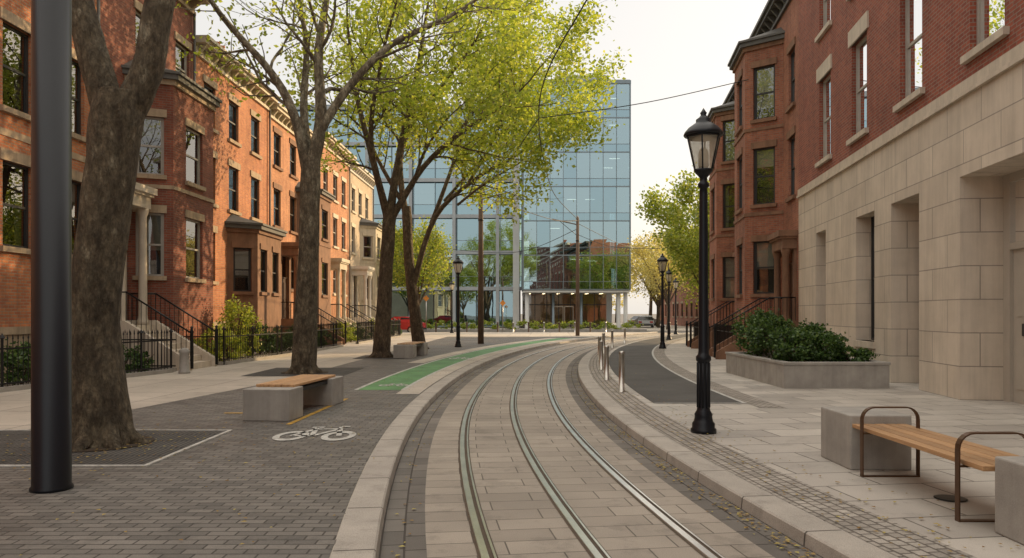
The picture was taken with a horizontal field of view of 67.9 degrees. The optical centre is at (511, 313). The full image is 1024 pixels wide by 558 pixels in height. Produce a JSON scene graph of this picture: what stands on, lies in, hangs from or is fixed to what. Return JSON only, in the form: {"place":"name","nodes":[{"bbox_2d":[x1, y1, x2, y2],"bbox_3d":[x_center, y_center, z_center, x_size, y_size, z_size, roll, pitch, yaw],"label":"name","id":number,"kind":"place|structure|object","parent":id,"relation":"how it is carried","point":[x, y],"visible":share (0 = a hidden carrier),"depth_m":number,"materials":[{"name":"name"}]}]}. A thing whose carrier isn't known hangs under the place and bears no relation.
{"place":"outdoors","nodes":[
{"label":"outdoors","id":0,"kind":"place"},
{"bbox_2d":[0,337,587,557],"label":"brick paving","id":1,"kind":"structure","parent":0,"point":[133,502],"depth_m":6.89,"materials":[{"name":"grey brick"}]},
{"bbox_2d":[29,0,73,493],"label":"tram catenary pole","id":2,"kind":"object","parent":1,"relation":"on","point":[51,246],"visible":1,"depth_m":6.77,"materials":[{"name":"metal"}]},
{"bbox_2d":[0,430,232,466],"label":"tree pit","id":3,"kind":"object","parent":1,"relation":"on","point":[157,447],"visible":0.54,"depth_m":8.82,"materials":[{"name":"soil"}]},
{"bbox_2d":[72,0,175,450],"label":"plane tree","id":4,"kind":"object","parent":3,"relation":"in","point":[102,416],"visible":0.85,"depth_m":9.10,"materials":[{"name":"brown plant"}]},
{"bbox_2d":[243,374,342,420],"bbox_3d":[-3.520,1.340,12.500,0.720,0.512,2.500,0,0,6],"label":"granite and wood bench","id":5,"kind":"object","parent":1,"relation":"on","point":[286,399],"visible":1,"depth_m":11.53,"materials":[{"name":"grey stone"}]},
{"bbox_2d":[243,368,362,375],"bbox_3d":[-5.600,1.585,20.800,2.600,0.011,3.000,0,0,0],"label":"tree pit","id":6,"kind":"object","parent":1,"relation":"on","point":[326,371],"visible":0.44,"depth_m":20.46,"materials":[{"name":"soil"}]},
{"bbox_2d":[272,426,355,440],"bbox_3d":[-2.560,1.587,10.104,1.050,0.001,1.236,0,0,0],"label":"bicycle road marking","id":7,"kind":"object","parent":1,"relation":"on","point":[340,431],"visible":1,"depth_m":9.96,"materials":[{"name":"white paint"}]},
{"bbox_2d":[175,0,568,374],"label":"plane tree","id":8,"kind":"object","parent":1,"relation":"on","point":[305,327],"visible":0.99,"depth_m":20.28,"materials":[{"name":"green plant"}]},
{"bbox_2d":[393,341,427,357],"bbox_3d":[-3.750,1.340,28.300,0.720,0.512,2.500,0,0,6],"label":"granite and wood bench","id":9,"kind":"object","parent":1,"relation":"on","point":[409,349],"visible":0.99,"depth_m":27.09,"materials":[{"name":"grey stone"}]},
{"bbox_2d":[273,0,617,357],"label":"plane tree","id":10,"kind":"object","parent":1,"relation":"on","point":[507,48],"visible":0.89,"depth_m":26.79,"materials":[{"name":"green plant"}]},
{"bbox_2d":[453,256,463,346],"bbox_3d":[-2.550,-0.580,36.000,0.530,4.360,0.530,0,0,0],"label":"street lamp","id":11,"kind":"object","parent":1,"relation":"on","point":[458,264],"visible":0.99,"depth_m":35.94,"materials":[{"name":"metal"}]},
{"bbox_2d":[359,338,569,389],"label":"green cycle lane","id":12,"kind":"structure","parent":1,"relation":"on","point":[414,374],"depth_m":21.57,"materials":[{"name":"paint"}]},
{"bbox_2d":[355,338,571,389],"bbox_3d":[-0.312,1.590,32.503,2.444,0.004,33.909,0,0,11],"label":"white lane line","id":13,"kind":"object","parent":12,"relation":"on","point":[406,387],"visible":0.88,"depth_m":21.18,"materials":[{"name":"paint"}]},
{"bbox_2d":[323,0,631,348],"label":"plane tree","id":14,"kind":"object","parent":1,"relation":"on","point":[563,126],"visible":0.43,"depth_m":33.06,"materials":[{"name":"green plant"}]},
{"bbox_2d":[396,338,578,393],"bbox_3d":[-0.433,1.592,32.274,3.535,0.001,34.603,0,0,11],"label":"paving band","id":15,"kind":"object","parent":1,"relation":"on","point":[420,385],"visible":0.92,"depth_m":24.64,"materials":[{"name":"stone"}]},
{"bbox_2d":[478,188,509,343],"bbox_3d":[-0.916,-2.520,40.000,1.771,8.280,0.322,0,0,0],"label":"utility pole","id":16,"kind":"object","parent":1,"relation":"on","point":[480,288],"visible":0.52,"depth_m":39.89,"materials":[{"name":"wood"}]},
{"bbox_2d":[0,332,641,557],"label":"pavement","id":17,"kind":"structure","parent":0,"point":[143,391],"depth_m":18.40,"materials":[{"name":"concrete"}]},
{"bbox_2d":[4,339,30,385],"bbox_3d":[-10.849,1.082,17.115,1.308,1.057,1.948,0,0,19],"label":"garden shrub","id":18,"kind":"object","parent":17,"relation":"on","point":[15,365],"visible":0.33,"depth_m":16.62,"materials":[{"name":"green plant"}]},
{"bbox_2d":[0,0,96,326],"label":"walls","id":19,"kind":"structure","parent":17,"relation":"on","point":[15,289],"depth_m":18.30,"materials":[{"name":"orange brick"}]},
{"bbox_2d":[3,22,80,253],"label":"windows","id":20,"kind":"structure","parent":19,"relation":"attached to","point":[13,74],"depth_m":18.63,"materials":[{"name":"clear glass"}]},
{"bbox_2d":[0,6,85,381],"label":"stone trim","id":21,"kind":"structure","parent":19,"relation":"attached to","point":[22,24],"depth_m":18.12,"materials":[{"name":"stone"}]},
{"bbox_2d":[0,329,173,392],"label":"iron fence","id":22,"kind":"object","parent":17,"relation":"on","point":[12,387],"visible":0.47,"depth_m":19.00,"materials":[{"name":"black metal"}]},
{"bbox_2d":[3,0,212,346],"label":"walls","id":23,"kind":"structure","parent":17,"relation":"on","point":[118,27],"depth_m":23.91,"materials":[{"name":"red brick"}]},
{"bbox_2d":[136,11,199,278],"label":"windows","id":24,"kind":"structure","parent":23,"relation":"attached to","point":[151,157],"depth_m":23.82,"materials":[{"name":"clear glass"}]},
{"bbox_2d":[120,0,221,350],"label":"stone trim","id":25,"kind":"structure","parent":23,"relation":"attached to","point":[142,206],"depth_m":23.42,"materials":[{"name":"stone"}]},
{"bbox_2d":[193,13,195,81],"bbox_3d":[-11.547,-4.700,27.648,0.083,12.400,0.083,0,0,23],"label":"downpipe","id":26,"kind":"object","parent":25,"relation":"attached to","point":[194,46],"visible":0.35,"depth_m":27.61,"materials":[{"name":"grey metal"}]},
{"bbox_2d":[124,345,153,372],"bbox_3d":[-10.145,1.188,19.985,1.793,0.846,1.424,0,0,-44],"label":"garden shrub","id":27,"kind":"object","parent":17,"relation":"on","point":[127,358],"visible":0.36,"depth_m":20.06,"materials":[{"name":"green plant"}]},
{"bbox_2d":[122,329,176,371],"bbox_3d":[-10.357,1.005,20.900,2.214,1.210,0.180,0,0,0],"label":"iron fence","id":28,"kind":"object","parent":17,"relation":"on","point":[171,365],"visible":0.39,"depth_m":20.89,"materials":[{"name":"black metal"}]},
{"bbox_2d":[120,291,218,370],"bbox_3d":[-10.321,0.499,22.222,2.865,2.242,1.945,0,0,0],"label":"stoop","id":29,"kind":"object","parent":17,"relation":"on","point":[199,357],"visible":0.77,"depth_m":22.06,"materials":[{"name":"stone"}]},
{"bbox_2d":[178,347,190,373],"bbox_3d":[-8.750,1.255,20.300,0.300,0.690,0.300,0,0,0],"label":"stone bollard","id":30,"kind":"object","parent":17,"relation":"on","point":[184,352],"visible":1,"depth_m":20.20,"materials":[{"name":"stone"}]},
{"bbox_2d":[178,328,222,364],"bbox_3d":[-10.007,1.005,23.600,2.114,1.210,0.180,0,0,0],"label":"iron fence","id":31,"kind":"object","parent":17,"relation":"on","point":[219,359],"visible":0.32,"depth_m":23.59,"materials":[{"name":"black metal"}]},
{"bbox_2d":[194,320,244,360],"bbox_3d":[-9.870,0.920,25.284,1.346,1.376,2.105,0,0,15],"label":"garden shrub","id":32,"kind":"object","parent":17,"relation":"on","point":[202,342],"visible":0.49,"depth_m":25.19,"materials":[{"name":"green plant"}]},
{"bbox_2d":[183,55,280,340],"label":"walls","id":33,"kind":"structure","parent":17,"relation":"on","point":[267,309],"depth_m":31.55,"materials":[{"name":"orange brick"}]},
{"bbox_2d":[204,84,276,292],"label":"windows","id":34,"kind":"structure","parent":33,"relation":"attached to","point":[241,269],"depth_m":31.95,"materials":[{"name":"black glass"}]},
{"bbox_2d":[196,35,287,350],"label":"stone trim","id":35,"kind":"structure","parent":33,"relation":"attached to","point":[235,223],"depth_m":31.31,"materials":[{"name":"stone"}]},
{"bbox_2d":[269,110,270,225],"bbox_3d":[-11.385,-4.025,35.748,0.083,11.050,0.083,0,0,23],"label":"downpipe","id":36,"kind":"object","parent":33,"relation":"attached to","point":[270,167],"visible":0.35,"depth_m":35.72,"materials":[{"name":"brown metal"}]},
{"bbox_2d":[216,294,263,357],"bbox_3d":[-9.778,0.453,27.043,1.422,2.302,2.002,0,0,21],"label":"garden shrub","id":37,"kind":"object","parent":17,"relation":"on","point":[233,311],"visible":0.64,"depth_m":27.04,"materials":[{"name":"green plant"}]},
{"bbox_2d":[246,323,286,354],"bbox_3d":[-9.656,0.976,29.386,1.239,1.266,1.992,0,0,20],"label":"garden shrub","id":38,"kind":"object","parent":17,"relation":"on","point":[254,349],"visible":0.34,"depth_m":29.31,"materials":[{"name":"green plant"}]},
{"bbox_2d":[229,107,330,328],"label":"walls","id":39,"kind":"structure","parent":17,"relation":"on","point":[285,181],"depth_m":39.17,"materials":[{"name":"brick"}]},
{"bbox_2d":[274,133,325,318],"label":"windows","id":40,"kind":"structure","parent":39,"relation":"attached to","point":[284,278],"depth_m":39.48,"materials":[{"name":"black glass"}]},
{"bbox_2d":[270,103,335,318],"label":"stone trim","id":41,"kind":"structure","parent":39,"relation":"attached to","point":[281,118],"depth_m":37.60,"materials":[{"name":"stone"}]},
{"bbox_2d":[222,322,343,364],"bbox_3d":[-8.479,1.005,30.064,0.376,1.210,13.088,0,0,3],"label":"iron fence","id":42,"kind":"object","parent":17,"relation":"on","point":[320,347],"visible":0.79,"depth_m":27.23,"materials":[{"name":"black metal"}]},
{"bbox_2d":[274,146,348,317],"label":"walls","id":43,"kind":"structure","parent":17,"relation":"on","point":[339,210],"depth_m":49.40,"materials":[{"name":"brick"}]},
{"bbox_2d":[323,170,343,293],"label":"windows","id":44,"kind":"structure","parent":43,"relation":"attached to","point":[335,219],"depth_m":48.76,"materials":[{"name":"black glass"}]},
{"bbox_2d":[323,132,356,319],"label":"stone trim","id":45,"kind":"structure","parent":43,"relation":"attached to","point":[338,265],"depth_m":46.59,"materials":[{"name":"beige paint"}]},
{"bbox_2d":[349,167,349,317],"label":"downpipe","id":46,"kind":"object","parent":45,"relation":"attached to","point":[349,241],"visible":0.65,"depth_m":51.81,"materials":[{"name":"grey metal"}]},
{"bbox_2d":[281,302,346,345],"bbox_3d":[-9.954,0.524,38.071,2.969,2.192,2.147,0,0,0],"label":"stoop","id":47,"kind":"object","parent":17,"relation":"on","point":[286,322],"visible":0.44,"depth_m":37.13,"materials":[{"name":"stone"}]},
{"bbox_2d":[334,321,356,341],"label":"garden shrub","id":48,"kind":"object","parent":17,"relation":"on","point":[351,336],"visible":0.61,"depth_m":41.51,"materials":[{"name":"green plant"}]},
{"bbox_2d":[324,171,381,317],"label":"walls","id":49,"kind":"structure","parent":17,"relation":"on","point":[358,183],"depth_m":55.56,"materials":[{"name":"beige brick"}]},
{"bbox_2d":[352,189,378,307],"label":"windows","id":50,"kind":"structure","parent":49,"relation":"attached to","point":[367,246],"depth_m":56.16,"materials":[{"name":"black glass"}]},
{"bbox_2d":[350,161,381,319],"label":"stone trim","id":51,"kind":"structure","parent":49,"relation":"attached to","point":[361,174],"depth_m":54.19,"materials":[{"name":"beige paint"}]},
{"bbox_2d":[331,304,374,336],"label":"stoop","id":52,"kind":"object","parent":17,"relation":"on","point":[349,320],"visible":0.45,"depth_m":45.02,"materials":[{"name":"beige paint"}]},
{"bbox_2d":[356,321,374,343],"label":"iron fence","id":53,"kind":"object","parent":17,"relation":"on","point":[369,326],"visible":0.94,"depth_m":41.82,"materials":[{"name":"black metal"}]},
{"bbox_2d":[351,305,398,335],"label":"stoop","id":54,"kind":"object","parent":17,"relation":"on","point":[358,319],"visible":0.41,"depth_m":52.55,"materials":[{"name":"beige stone"}]},
{"bbox_2d":[391,320,401,337],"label":"iron fence","id":55,"kind":"object","parent":17,"relation":"on","point":[394,329],"visible":0.66,"depth_m":50.37,"materials":[{"name":"black metal"}]},
{"bbox_2d":[376,214,454,303],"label":"street tree","id":56,"kind":"object","parent":17,"relation":"on","point":[433,247],"visible":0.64,"depth_m":57.21,"materials":[{"name":"green plant"}]},
{"bbox_2d":[449,280,454,332],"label":"street lamp","id":57,"kind":"object","parent":17,"relation":"on","point":[451,284],"visible":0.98,"depth_m":61.94,"materials":[{"name":"metal"}]},
{"bbox_2d":[554,216,579,335],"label":"utility pole","id":58,"kind":"object","parent":17,"relation":"on","point":[577,332],"visible":0.88,"depth_m":53.89,"materials":[{"name":"black metal"}]},
{"bbox_2d":[538,0,586,216],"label":"overhead wire","id":59,"kind":"object","parent":58,"relation":"attached to","point":[545,78],"visible":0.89,"depth_m":20.83,"materials":[{"name":"metal"}]},
{"bbox_2d":[539,79,748,118],"bbox_3d":[4.845,-7.610,26.902,8.799,2.410,0.248,0,0,-24],"label":"overhead wire","id":60,"kind":"object","parent":59,"relation":"attached to","point":[642,103],"visible":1,"depth_m":26.88,"materials":[{"name":"metal"}]},
{"bbox_2d":[195,0,767,313],"label":"sky","id":61,"kind":"structure","parent":0,"point":[677,47],"materials":[{"name":"white"}]},
{"bbox_2d":[428,323,693,331],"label":"plaza","id":62,"kind":"structure","parent":0,"point":[679,329],"depth_m":81.54,"materials":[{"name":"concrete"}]},
{"bbox_2d":[280,76,630,328],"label":"mullions and columns","id":63,"kind":"object","parent":62,"relation":"on","point":[606,307],"visible":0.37,"depth_m":83.30,"materials":[{"name":"metal"}]},
{"bbox_2d":[297,84,628,326],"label":"glass panels","id":64,"kind":"object","parent":62,"relation":"on","point":[589,199],"visible":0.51,"depth_m":80.01,"materials":[{"name":"blue glass"}]},
{"bbox_2d":[392,290,629,326],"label":"floors and interior","id":65,"kind":"object","parent":62,"relation":"on","point":[537,313],"visible":0.11,"depth_m":87.50,"materials":[{"name":"concrete"}]},
{"bbox_2d":[638,316,653,327],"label":"parked car","id":66,"kind":"object","parent":62,"relation":"on","point":[647,320],"visible":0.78,"depth_m":86.02,"materials":[{"name":"silver metal"}]},
{"bbox_2d":[631,230,682,326],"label":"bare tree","id":67,"kind":"object","parent":62,"relation":"on","point":[653,244],"visible":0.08,"depth_m":91.71,"materials":[{"name":"plant"}]},
{"bbox_2d":[629,246,685,327],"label":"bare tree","id":68,"kind":"object","parent":62,"relation":"on","point":[654,292],"visible":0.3,"depth_m":85.88,"materials":[{"name":"yellow plant"}]},
{"bbox_2d":[623,227,697,329],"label":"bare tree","id":69,"kind":"object","parent":62,"relation":"on","point":[649,269],"visible":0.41,"depth_m":74.89,"materials":[{"name":"yellow plant"}]},
{"bbox_2d":[379,333,823,557],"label":"tram track bed","id":70,"kind":"object","parent":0,"point":[523,518],"visible":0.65,"depth_m":7.42,"materials":[{"name":"grey stone"}]},
{"bbox_2d":[4,353,1018,557],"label":"fallen leaves","id":71,"kind":"object","parent":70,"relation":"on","point":[738,513],"visible":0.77,"depth_m":7.41,"materials":[{"name":"brown plant"}]},
{"bbox_2d":[458,333,659,557],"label":"tram rail","id":72,"kind":"object","parent":70,"relation":"on","point":[483,542],"visible":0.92,"depth_m":7.40,"materials":[{"name":"metal"}]},
{"bbox_2d":[509,334,658,557],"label":"tram rail","id":73,"kind":"object","parent":70,"relation":"on","point":[589,542],"visible":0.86,"depth_m":7.40,"materials":[{"name":"metal"}]},
{"bbox_2d":[546,335,724,557],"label":"tram rail","id":74,"kind":"object","parent":70,"relation":"on","point":[691,539],"visible":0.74,"depth_m":7.38,"materials":[{"name":"metal"}]},
{"bbox_2d":[521,314,685,332],"bbox_3d":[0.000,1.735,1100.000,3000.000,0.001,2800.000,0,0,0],"label":"ground","id":75,"kind":"structure","parent":0,"point":[630,316],"depth_m":425.43,"materials":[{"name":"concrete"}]},
{"bbox_2d":[391,316,426,331],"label":"parked car","id":76,"kind":"object","parent":75,"relation":"on","point":[405,322],"visible":0.18,"depth_m":64.55,"materials":[{"name":"red paint"}]},
{"bbox_2d":[331,332,657,557],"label":"kerb","id":77,"kind":"structure","parent":75,"relation":"on","point":[360,533],"depth_m":7.43,"materials":[{"name":"stone"}]},
{"bbox_2d":[402,319,646,331],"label":"hedge","id":78,"kind":"object","parent":75,"relation":"on","point":[508,325],"visible":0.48,"depth_m":70.70,"materials":[{"name":"green plant"}]},
{"bbox_2d":[612,236,658,322],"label":"distant trees","id":79,"kind":"object","parent":75,"relation":"on","point":[650,302],"depth_m":121.67,"materials":[{"name":"yellow plant"}]},
{"bbox_2d":[664,270,708,326],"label":"walls","id":80,"kind":"structure","parent":75,"relation":"on","point":[681,321],"depth_m":97.49,"materials":[{"name":"red brick"}]},
{"bbox_2d":[666,303,708,316],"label":"windows","id":81,"kind":"structure","parent":80,"relation":"attached to","point":[687,309],"depth_m":93.53,"materials":[{"name":"black glass"}]},
{"bbox_2d":[578,332,896,557],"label":"kerb","id":82,"kind":"structure","parent":75,"relation":"on","point":[820,537],"depth_m":6.84,"materials":[{"name":"stone"}]},
{"bbox_2d":[609,334,741,402],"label":"cycle path","id":83,"kind":"structure","parent":0,"point":[652,379],"depth_m":18.63,"materials":[{"name":"asphalt"}]},
{"bbox_2d":[665,269,672,339],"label":"street lamp","id":84,"kind":"object","parent":83,"relation":"on","point":[668,275],"visible":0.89,"depth_m":45.94,"materials":[{"name":"metal"}]},
{"bbox_2d":[588,333,1023,557],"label":"pavement","id":85,"kind":"structure","parent":0,"point":[791,431],"depth_m":9.49,"materials":[{"name":"stone"}]},
{"bbox_2d":[657,253,667,348],"bbox_3d":[6.850,-0.580,34.600,0.530,4.360,0.530,0,0,0],"label":"street lamp","id":86,"kind":"object","parent":85,"relation":"on","point":[662,260],"visible":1,"depth_m":34.54,"materials":[{"name":"metal"}]},
{"bbox_2d":[634,168,708,276],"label":"street tree","id":87,"kind":"object","parent":85,"relation":"on","point":[673,212],"visible":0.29,"depth_m":48.62,"materials":[{"name":"green plant"}]},
{"bbox_2d":[651,215,708,311],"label":"street tree","id":88,"kind":"object","parent":85,"relation":"on","point":[687,249],"visible":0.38,"depth_m":44.35,"materials":[{"name":"green plant"}]},
{"bbox_2d":[652,337,744,402],"bbox_3d":[8.211,1.591,36.039,2.765,0.001,46.568,0,0,14],"label":"white path edging","id":89,"kind":"object","parent":85,"relation":"on","point":[688,379],"visible":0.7,"depth_m":19.18,"materials":[{"name":"paint"}]},
{"bbox_2d":[683,108,723,434],"bbox_3d":[2.570,-0.580,10.200,0.530,4.360,0.530,0,0,0],"label":"street lamp","id":90,"kind":"object","parent":85,"relation":"on","point":[703,135],"visible":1,"depth_m":10.14,"materials":[{"name":"metal"}]},
{"bbox_2d":[685,301,734,348],"bbox_3d":[9.603,0.524,35.385,2.829,2.192,2.007,0,0,7],"label":"stoop","id":91,"kind":"object","parent":85,"relation":"on","point":[692,343],"visible":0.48,"depth_m":34.62,"materials":[{"name":"black metal"}]},
{"bbox_2d":[709,113,734,325],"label":"walls","id":92,"kind":"structure","parent":85,"relation":"on","point":[718,246],"depth_m":37.29,"materials":[{"name":"red brick"}]},
{"bbox_2d":[707,83,734,300],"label":"stone trim","id":93,"kind":"structure","parent":92,"relation":"attached to","point":[726,107],"depth_m":37.05,"materials":[{"name":"brown stone"}]},
{"bbox_2d":[713,120,734,297],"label":"windows","id":94,"kind":"structure","parent":92,"relation":"attached to","point":[728,211],"depth_m":37.20,"materials":[{"name":"black glass"}]},
{"bbox_2d":[711,323,734,347],"bbox_3d":[8.621,1.005,31.068,0.180,1.210,5.094,0,0,6],"label":"iron fence","id":95,"kind":"object","parent":85,"relation":"on","point":[726,331],"visible":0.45,"depth_m":30.83,"materials":[{"name":"black metal"}]},
{"bbox_2d":[709,297,797,358],"bbox_3d":[8.557,0.524,27.335,2.829,2.192,2.007,0,0,7],"label":"stoop","id":96,"kind":"object","parent":85,"relation":"on","point":[718,351],"visible":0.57,"depth_m":26.54,"materials":[{"name":"black metal"}]},
{"bbox_2d":[735,0,798,331],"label":"walls","id":97,"kind":"structure","parent":85,"relation":"on","point":[746,228],"depth_m":28.74,"materials":[{"name":"red brick"}]},
{"bbox_2d":[727,0,798,326],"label":"stone trim","id":98,"kind":"structure","parent":97,"relation":"attached to","point":[765,33],"depth_m":28.56,"materials":[{"name":"brown stone"}]},
{"bbox_2d":[739,49,794,318],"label":"windows","id":99,"kind":"structure","parent":97,"relation":"attached to","point":[764,158],"depth_m":29.16,"materials":[{"name":"black glass"}]},
{"bbox_2d":[588,332,976,557],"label":"granite sett band","id":100,"kind":"object","parent":85,"relation":"on","point":[868,523],"visible":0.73,"depth_m":7.30,"materials":[{"name":"stone"}]},
{"bbox_2d":[599,340,603,369],"bbox_3d":[2.527,1.182,21.521,0.150,0.836,0.150,0,0,0],"label":"steel bollard","id":101,"kind":"object","parent":100,"relation":"on","point":[600,354],"visible":0.98,"depth_m":21.47,"materials":[{"name":"metal"}]},
{"bbox_2d":[604,345,608,379],"bbox_3d":[2.266,1.182,18.202,0.150,0.836,0.150,0,0,0],"label":"steel bollard","id":102,"kind":"object","parent":100,"relation":"on","point":[606,362],"visible":1,"depth_m":18.16,"materials":[{"name":"metal"}]},
{"bbox_2d":[618,351,624,391],"bbox_3d":[2.232,1.182,15.465,0.150,0.836,0.150,0,0,0],"label":"steel bollard","id":103,"kind":"object","parent":100,"relation":"on","point":[621,370],"visible":1,"depth_m":15.42,"materials":[{"name":"metal"}]},
{"bbox_2d":[673,278,678,333],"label":"street lamp","id":104,"kind":"object","parent":100,"relation":"on","point":[675,283],"visible":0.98,"depth_m":57.94,"materials":[{"name":"metal"}]},
{"bbox_2d":[725,307,890,387],"bbox_3d":[6.891,0.722,18.400,2.568,1.797,4.440,0,0,0],"label":"granite planter","id":105,"kind":"object","parent":85,"relation":"on","point":[812,355],"visible":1,"depth_m":16.91,"materials":[{"name":"stone"}]},
{"bbox_2d":[799,0,1023,400],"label":"walls","id":106,"kind":"structure","parent":85,"relation":"on","point":[927,194],"depth_m":16.69,"materials":[{"name":"stone"}]},
{"bbox_2d":[796,0,1023,348],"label":"stone trim","id":107,"kind":"structure","parent":106,"relation":"attached to","point":[1006,61],"depth_m":16.27,"materials":[{"name":"stone"}]},
{"bbox_2d":[823,0,1023,403],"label":"windows","id":108,"kind":"structure","parent":106,"relation":"attached to","point":[990,17],"depth_m":13.81,"materials":[{"name":"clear glass"}]},
{"bbox_2d":[821,406,1023,544],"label":"park bench","id":109,"kind":"object","parent":85,"relation":"on","point":[861,439],"visible":1,"depth_m":7.28,"materials":[{"name":"wood"}]},
{"bbox_2d":[934,494,967,501],"bbox_3d":[3.780,1.591,6.550,0.260,0.006,0.260,0,0,0],"label":"drain cover","id":110,"kind":"object","parent":85,"relation":"on","point":[946,497],"visible":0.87,"depth_m":6.53,"materials":[{"name":"black metal"}]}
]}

